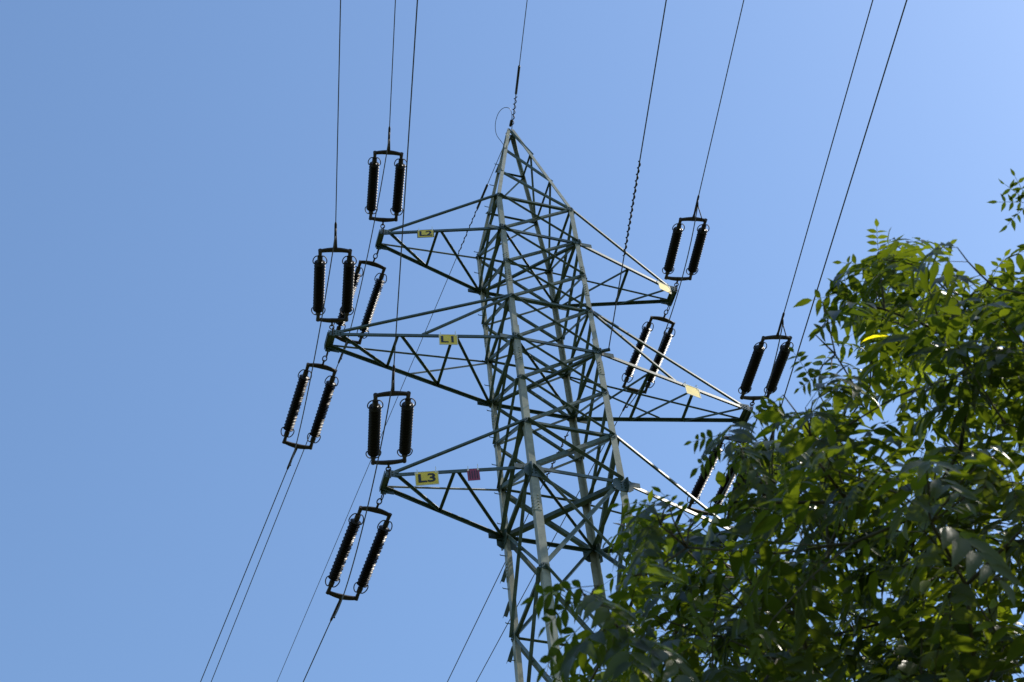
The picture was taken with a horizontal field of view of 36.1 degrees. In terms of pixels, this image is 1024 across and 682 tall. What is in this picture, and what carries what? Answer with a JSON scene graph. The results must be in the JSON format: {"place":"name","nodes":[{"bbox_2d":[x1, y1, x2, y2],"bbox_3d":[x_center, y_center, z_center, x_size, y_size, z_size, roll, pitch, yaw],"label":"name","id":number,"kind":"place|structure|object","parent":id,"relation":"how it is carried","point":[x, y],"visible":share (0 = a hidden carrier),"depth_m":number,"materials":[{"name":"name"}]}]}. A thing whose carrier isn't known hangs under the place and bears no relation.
{"place":"outdoors","nodes":[
{"label":"outdoors","id":0,"kind":"place"},
{"bbox_2d":[0,0,1023,681],"label":"sky","id":1,"kind":"structure","parent":0,"point":[168,167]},
{"label":"ground","id":2,"kind":"structure","parent":0,"visible":0},
{"bbox_2d":[324,128,752,681],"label":"lattice tower","id":3,"kind":"structure","parent":2,"relation":"on","point":[533,470],"depth_m":31.55,"materials":[{"name":"metal"}]},
{"bbox_2d":[281,352,338,449],"bbox_3d":[-4.031,1.182,31.621,0.832,0.482,2.300,14,-56,-15],"label":"insulator string","id":4,"kind":"object","parent":3,"relation":"attached to","point":[297,398],"visible":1,"depth_m":31.61,"materials":[{"name":"brown ceramic"}]},
{"bbox_2d":[200,448,296,681],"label":"conductor","id":5,"kind":"object","parent":4,"relation":"attached to","point":[289,465],"visible":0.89,"depth_m":33.48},
{"bbox_2d":[290,236,335,464],"bbox_3d":[-3.870,0.507,30.258,0.020,0.795,5.738,8,-55,-11],"label":"jumper cable","id":6,"kind":"object","parent":5,"relation":"attached to","point":[316,348],"visible":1,"depth_m":29.53,"materials":[{"name":"grey metal"}]},
{"bbox_2d":[311,247,356,334],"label":"insulator string","id":7,"kind":"object","parent":3,"relation":"attached to","point":[319,263],"visible":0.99,"depth_m":29.87,"materials":[{"name":"brown ceramic"}]},
{"bbox_2d":[334,0,340,247],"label":"conductor","id":8,"kind":"object","parent":7,"relation":"attached to","point":[335,232],"visible":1,"depth_m":27.70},
{"bbox_2d":[325,494,392,600],"bbox_3d":[-2.738,3.737,28.615,0.831,0.632,2.269,17,-57,-16],"label":"insulator string","id":9,"kind":"object","parent":3,"relation":"attached to","point":[346,545],"visible":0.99,"depth_m":28.59,"materials":[{"name":"brown ceramic"}]},
{"bbox_2d":[303,595,342,681],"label":"conductor","id":10,"kind":"object","parent":9,"relation":"attached to","point":[335,610],"visible":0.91,"depth_m":29.33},
{"bbox_2d":[333,249,386,344],"bbox_3d":[-3.333,-1.003,34.978,0.832,0.711,2.245,15,-56,-16],"label":"insulator string","id":11,"kind":"object","parent":3,"relation":"attached to","point":[374,298],"visible":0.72,"depth_m":34.96,"materials":[{"name":"brown ceramic"}]},
{"bbox_2d":[211,343,347,681],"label":"conductor","id":12,"kind":"object","parent":11,"relation":"attached to","point":[340,359],"visible":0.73,"depth_m":38.25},
{"bbox_2d":[365,150,405,232],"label":"insulator string","id":13,"kind":"object","parent":3,"relation":"attached to","point":[373,175],"visible":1,"depth_m":33.36,"materials":[{"name":"brown ceramic"}]},
{"bbox_2d":[387,0,395,154],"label":"conductor","id":14,"kind":"object","parent":13,"relation":"attached to","point":[389,129],"visible":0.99,"depth_m":31.75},
{"bbox_2d":[341,139,388,358],"bbox_3d":[-3.169,-1.708,33.657,0.020,0.897,5.679,9,-55,-11],"label":"jumper cable","id":15,"kind":"object","parent":14,"relation":"attached to","point":[370,242],"visible":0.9,"depth_m":32.93,"materials":[{"name":"grey metal"}]},
{"bbox_2d":[277,150,501,680],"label":"earth wire","id":16,"kind":"object","parent":3,"relation":"attached to","point":[482,196],"visible":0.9,"depth_m":43.48,"materials":[{"name":"grey metal"}]},
{"bbox_2d":[365,391,415,476],"bbox_3d":[-2.105,1.621,27.138,0.828,0.579,2.284,1,-54,-6],"label":"insulator string","id":17,"kind":"object","parent":3,"relation":"attached to","point":[406,423],"visible":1,"depth_m":26.91,"materials":[{"name":"brown ceramic"}]},
{"bbox_2d":[391,0,417,395],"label":"conductor","id":18,"kind":"object","parent":17,"relation":"attached to","point":[393,376],"visible":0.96,"depth_m":23.81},
{"bbox_2d":[334,380,393,616],"bbox_3d":[-2.604,3.050,27.274,0.020,0.736,5.671,9,-55,-11],"label":"jumper cable","id":19,"kind":"object","parent":18,"relation":"attached to","point":[368,500],"visible":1,"depth_m":26.64,"materials":[{"name":"grey metal"}]},
{"bbox_2d":[417,228,433,237],"bbox_3d":[-1.894,-2.362,34.437,0.370,0.428,0.066,-3,-53,-3],"label":"sign plate","id":20,"kind":"object","parent":3,"relation":"attached to","point":[425,233],"visible":1,"depth_m":34.38,"materials":[{"name":"yellow metal"}]},
{"bbox_2d":[415,466,438,485],"bbox_3d":[-1.515,2.426,28.002,0.431,0.485,0.066,-3,-53,-3],"label":"sign plate","id":21,"kind":"object","parent":3,"relation":"attached to","point":[427,478],"visible":1,"depth_m":27.94,"materials":[{"name":"yellow metal"}]},
{"bbox_2d":[439,331,457,344],"bbox_3d":[-1.263,-0.043,31.124,0.370,0.456,0.066,1,-54,-6],"label":"sign plate","id":22,"kind":"object","parent":3,"relation":"attached to","point":[448,339],"visible":1,"depth_m":31.06,"materials":[{"name":"yellow metal"}]},
{"bbox_2d":[467,464,479,480],"bbox_3d":[-0.688,2.365,28.063,0.229,0.434,0.066,-3,-53,-3],"label":"sign plate","id":23,"kind":"object","parent":3,"relation":"attached to","point":[473,474],"visible":1,"depth_m":28.00,"materials":[{"name":"red metal"}]},
{"bbox_2d":[495,107,511,144],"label":"earth wire loop","id":24,"kind":"object","parent":3,"relation":"attached to","point":[510,124],"visible":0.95,"depth_m":40.03,"materials":[{"name":"grey metal"}]},
{"bbox_2d":[447,431,568,681],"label":"optical cable","id":25,"kind":"object","parent":3,"relation":"attached to","point":[504,564],"visible":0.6,"depth_m":34.89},
{"bbox_2d":[511,0,527,128],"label":"earth wire","id":26,"kind":"object","parent":3,"relation":"attached to","point":[517,80],"visible":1,"depth_m":39.23,"materials":[{"name":"grey metal"}]},
{"bbox_2d":[608,0,666,348],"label":"optical cable","id":27,"kind":"object","parent":3,"relation":"attached to","point":[637,178],"visible":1,"depth_m":28.98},
{"bbox_2d":[622,306,674,393],"bbox_3d":[3.227,0.183,36.525,0.832,0.569,2.281,15,-56,-15],"label":"insulator string","id":28,"kind":"object","parent":3,"relation":"attached to","point":[643,337],"visible":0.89,"depth_m":36.48,"materials":[{"name":"brown ceramic"}]},
{"bbox_2d":[476,389,635,681],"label":"conductor","id":29,"kind":"object","parent":28,"relation":"attached to","point":[628,400],"visible":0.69,"depth_m":39.08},
{"bbox_2d":[657,279,671,293],"bbox_3d":[3.452,-1.228,35.752,0.340,0.418,0.066,25,-59,-21],"label":"sign plate","id":30,"kind":"object","parent":3,"relation":"hanging from","point":[664,287],"visible":1,"depth_m":35.69,"materials":[{"name":"yellow metal"}]},
{"bbox_2d":[662,217,709,290],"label":"insulator string","id":31,"kind":"object","parent":3,"relation":"attached to","point":[668,267],"visible":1,"depth_m":34.80,"materials":[{"name":"brown ceramic"}]},
{"bbox_2d":[692,0,743,218],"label":"conductor","id":32,"kind":"object","parent":31,"relation":"attached to","point":[697,204],"visible":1,"depth_m":32.70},
{"bbox_2d":[627,207,697,406],"bbox_3d":[3.376,-0.459,35.128,0.020,0.787,5.695,8,-55,-11],"label":"jumper cable","id":33,"kind":"object","parent":32,"relation":"attached to","point":[674,302],"visible":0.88,"depth_m":34.38,"materials":[{"name":"grey metal"}]},
{"bbox_2d":[684,382,700,398],"bbox_3d":[3.699,1.012,32.353,0.350,0.437,0.066,21,-58,-19],"label":"sign plate","id":34,"kind":"object","parent":3,"relation":"attached to","point":[693,391],"visible":1,"depth_m":32.30,"materials":[{"name":"yellow metal"}]},
{"bbox_2d":[671,552,731,634],"bbox_3d":[3.714,4.914,30.109,0.832,0.543,2.287,15,-56,-16],"label":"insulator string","id":35,"kind":"object","parent":3,"relation":"attached to","point":[674,632],"visible":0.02,"depth_m":30.05,"materials":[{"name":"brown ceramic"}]},
{"bbox_2d":[687,428,745,515],"bbox_3d":[4.446,2.747,33.519,0.832,0.489,2.298,16,-56,-16],"label":"insulator string","id":36,"kind":"object","parent":3,"relation":"attached to","point":[696,491],"visible":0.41,"depth_m":33.59,"materials":[{"name":"brown ceramic"}]},
{"bbox_2d":[726,456,776,521],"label":"insulator string","id":37,"kind":"object","parent":3,"relation":"attached to","point":[738,484],"visible":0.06,"depth_m":28.36,"materials":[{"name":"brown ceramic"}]},
{"bbox_2d":[769,0,906,440],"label":"conductor","id":38,"kind":"object","parent":37,"relation":"attached to","point":[771,438],"visible":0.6,"depth_m":24.21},
{"bbox_2d":[738,335,793,409],"bbox_3d":[5.117,0.662,31.975,0.830,0.578,2.284,3,-54,-7],"label":"insulator string","id":39,"kind":"object","parent":3,"relation":"attached to","point":[755,361],"visible":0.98,"depth_m":31.75,"materials":[{"name":"brown ceramic"}]},
{"bbox_2d":[776,0,872,335],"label":"conductor","id":40,"kind":"object","parent":39,"relation":"attached to","point":[781,323],"visible":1,"depth_m":28.77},
{"bbox_2d":[692,325,782,529],"bbox_3d":[4.624,2.088,32.147,0.020,0.820,5.718,9,-55,-12],"label":"jumper cable","id":41,"kind":"object","parent":40,"relation":"attached to","point":[758,413],"visible":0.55,"depth_m":31.04,"materials":[{"name":"grey metal"}]},
{"bbox_2d":[520,169,1023,681],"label":"ash tree","id":42,"kind":"object","parent":2,"relation":"on","point":[776,637],"visible":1,"depth_m":5.55,"materials":[{"name":"green plant"}]}
]}

